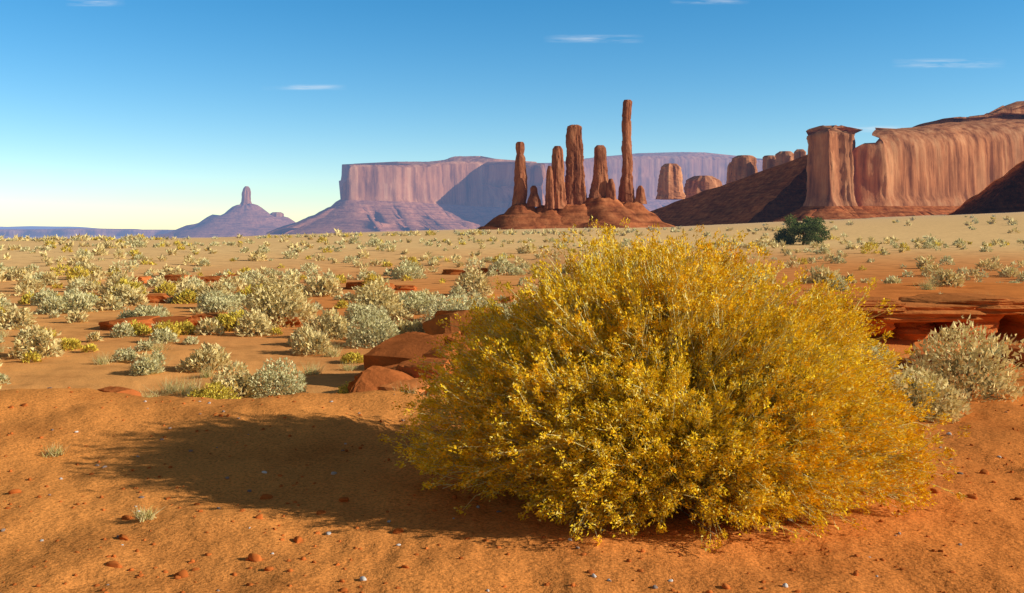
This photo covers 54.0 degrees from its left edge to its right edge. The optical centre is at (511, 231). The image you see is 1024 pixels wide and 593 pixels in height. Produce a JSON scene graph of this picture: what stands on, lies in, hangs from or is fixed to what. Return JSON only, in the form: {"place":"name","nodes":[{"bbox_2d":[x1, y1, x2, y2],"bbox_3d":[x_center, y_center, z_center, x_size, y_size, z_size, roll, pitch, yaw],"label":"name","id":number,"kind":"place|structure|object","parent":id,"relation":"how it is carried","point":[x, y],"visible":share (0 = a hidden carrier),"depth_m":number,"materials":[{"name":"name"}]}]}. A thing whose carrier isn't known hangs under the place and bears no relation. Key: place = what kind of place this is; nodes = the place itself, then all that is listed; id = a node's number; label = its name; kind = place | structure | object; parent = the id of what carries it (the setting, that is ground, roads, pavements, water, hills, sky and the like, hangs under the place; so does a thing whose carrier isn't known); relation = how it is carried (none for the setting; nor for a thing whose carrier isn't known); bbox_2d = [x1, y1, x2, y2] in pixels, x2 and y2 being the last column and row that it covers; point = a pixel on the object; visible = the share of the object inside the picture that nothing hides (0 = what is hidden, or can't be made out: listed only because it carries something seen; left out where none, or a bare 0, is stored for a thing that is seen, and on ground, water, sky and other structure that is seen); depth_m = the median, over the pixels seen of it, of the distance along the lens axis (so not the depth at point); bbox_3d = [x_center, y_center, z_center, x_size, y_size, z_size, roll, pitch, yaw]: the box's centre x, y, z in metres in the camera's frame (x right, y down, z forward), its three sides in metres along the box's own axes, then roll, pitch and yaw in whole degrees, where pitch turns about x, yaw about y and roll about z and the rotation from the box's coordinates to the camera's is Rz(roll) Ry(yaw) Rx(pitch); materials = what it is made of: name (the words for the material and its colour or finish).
{"place":"outdoors","nodes":[
{"label":"outdoors","id":0,"kind":"place"},
{"bbox_2d":[0,226,88,228],"bbox_3d":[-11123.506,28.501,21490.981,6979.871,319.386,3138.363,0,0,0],"label":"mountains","id":1,"kind":"structure","parent":0,"point":[36,227],"depth_m":20310.49,"materials":[{"name":"stone"}]},
{"bbox_2d":[0,228,173,235],"bbox_3d":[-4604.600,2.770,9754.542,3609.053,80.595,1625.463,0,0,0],"label":"ridge","id":2,"kind":"structure","parent":0,"point":[69,232],"depth_m":9008.17,"materials":[{"name":"stone"}]},
{"bbox_2d":[0,212,1023,592],"bbox_3d":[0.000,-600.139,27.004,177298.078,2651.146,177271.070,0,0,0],"label":"terrain","id":3,"kind":"structure","parent":0,"point":[986,556],"depth_m":5.83,"materials":[{"name":"orange sand"}]},
{"bbox_2d":[0,236,150,238],"bbox_3d":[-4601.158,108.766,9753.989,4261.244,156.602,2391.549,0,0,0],"label":"ridge talus","id":4,"kind":"structure","parent":3,"relation":"on","point":[68,237],"depth_m":8986.84,"materials":[{"name":"purple stone"}]},
{"bbox_2d":[148,203,294,237],"bbox_3d":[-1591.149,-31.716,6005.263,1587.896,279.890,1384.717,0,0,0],"label":"talus slope","id":5,"kind":"structure","parent":3,"relation":"on","point":[249,219],"depth_m":5780.90,"materials":[{"name":"purple stone"}]},
{"bbox_2d":[240,186,283,216],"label":"rock spire","id":6,"kind":"structure","parent":5,"relation":"on","point":[246,196],"depth_m":5987.50,"materials":[{"name":"purple stone"}]},
{"bbox_2d":[266,199,507,234],"bbox_3d":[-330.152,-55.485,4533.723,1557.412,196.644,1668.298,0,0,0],"label":"talus slope","id":7,"kind":"structure","parent":3,"relation":"on","point":[348,216],"depth_m":3976.57,"materials":[{"name":"purple stone"}]},
{"bbox_2d":[339,156,545,207],"bbox_3d":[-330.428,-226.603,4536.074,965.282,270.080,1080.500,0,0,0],"label":"mesa","id":8,"kind":"structure","parent":7,"relation":"on","point":[480,181],"depth_m":4222.15,"materials":[{"name":"purple stone"}]},
{"bbox_2d":[0,214,1023,423],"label":"desert shrubs","id":9,"kind":"object","parent":3,"relation":"on","point":[265,299],"visible":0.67,"depth_m":30.09,"materials":[{"name":"green plant"}]},
{"bbox_2d":[0,374,1023,592],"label":"pebbles","id":10,"kind":"object","parent":3,"relation":"on","point":[253,557],"visible":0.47,"depth_m":4.95,"materials":[{"name":"stone"}]},
{"bbox_2d":[0,274,1023,521],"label":"dry grass tufts","id":11,"kind":"object","parent":3,"relation":"on","point":[144,514],"visible":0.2,"depth_m":17.64,"materials":[{"name":"green plant"}]},
{"bbox_2d":[98,268,1023,395],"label":"rock outcrops","id":12,"kind":"object","parent":3,"relation":"on","point":[388,366],"visible":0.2,"depth_m":17.17,"materials":[{"name":"brown stone"}]},
{"bbox_2d":[476,197,674,229],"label":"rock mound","id":13,"kind":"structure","parent":3,"relation":"on","point":[609,211],"depth_m":1381.65,"materials":[{"name":"brown stone"}]},
{"bbox_2d":[512,100,646,208],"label":"rock spires","id":14,"kind":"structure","parent":13,"relation":"on","point":[561,193],"depth_m":1418.11,"materials":[{"name":"stone"}]},
{"bbox_2d":[616,198,681,210],"bbox_3d":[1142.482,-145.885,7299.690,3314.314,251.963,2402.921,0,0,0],"label":"talus slope","id":15,"kind":"structure","parent":3,"relation":"on","point":[652,204],"depth_m":6790.46,"materials":[{"name":"purple stone"}]},
{"bbox_2d":[543,152,762,198],"bbox_3d":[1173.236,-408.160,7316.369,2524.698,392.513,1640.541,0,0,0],"label":"distant mesa","id":16,"kind":"structure","parent":15,"relation":"on","point":[646,170],"depth_m":6878.82,"materials":[{"name":"stone"}]},
{"bbox_2d":[378,215,971,551],"bbox_3d":[0.859,0.752,5.932,3.304,1.713,2.703,0,0,0],"label":"rabbitbrush","id":17,"kind":"object","parent":3,"relation":"on","point":[841,404],"depth_m":5.36,"materials":[{"name":"yellow plant"}]},
{"bbox_2d":[772,214,831,244],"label":"juniper","id":18,"kind":"object","parent":3,"relation":"on","point":[807,226],"depth_m":116.63,"materials":[{"name":"green plant"}]},
{"bbox_2d":[767,206,878,221],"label":"talus slope","id":19,"kind":"structure","parent":3,"relation":"on","point":[837,212],"depth_m":2474.35,"materials":[{"name":"brown stone"}]},
{"bbox_2d":[859,206,959,216],"bbox_3d":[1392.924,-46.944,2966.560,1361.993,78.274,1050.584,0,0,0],"label":"talus slope","id":20,"kind":"structure","parent":3,"relation":"on","point":[890,211],"depth_m":2591.69,"materials":[{"name":"brown stone"}]},
{"bbox_2d":[852,101,1023,205],"bbox_3d":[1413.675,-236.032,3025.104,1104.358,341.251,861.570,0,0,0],"label":"mesa","id":21,"kind":"structure","parent":20,"relation":"on","point":[956,161],"depth_m":2686.09,"materials":[{"name":"stone"}]},
{"bbox_2d":[0,0,1023,229],"label":"sky","id":22,"kind":"structure","parent":0,"point":[115,114],"materials":[{"name":"blue"}]},
{"bbox_2d":[650,154,807,225],"bbox_3d":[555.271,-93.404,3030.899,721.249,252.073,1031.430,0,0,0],"label":"talus slope","id":23,"kind":"structure","parent":0,"point":[774,192],"depth_m":2829.48,"materials":[{"name":"brown stone"}]},
{"bbox_2d":[656,149,805,199],"bbox_3d":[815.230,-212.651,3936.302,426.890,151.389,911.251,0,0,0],"label":"rock formations","id":24,"kind":"object","parent":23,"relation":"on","point":[670,183],"visible":0.73,"depth_m":4151.03,"materials":[{"name":"stone"}]},
{"bbox_2d":[803,125,861,205],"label":"rock butte","id":25,"kind":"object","parent":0,"point":[830,169],"depth_m":2515.27,"materials":[{"name":"stone"}]},
{"bbox_2d":[948,161,1023,214],"bbox_3d":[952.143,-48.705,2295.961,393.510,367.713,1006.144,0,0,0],"label":"slope","id":26,"kind":"structure","parent":0,"point":[1004,193],"depth_m":2120.70,"materials":[{"name":"brown stone"}]}
]}

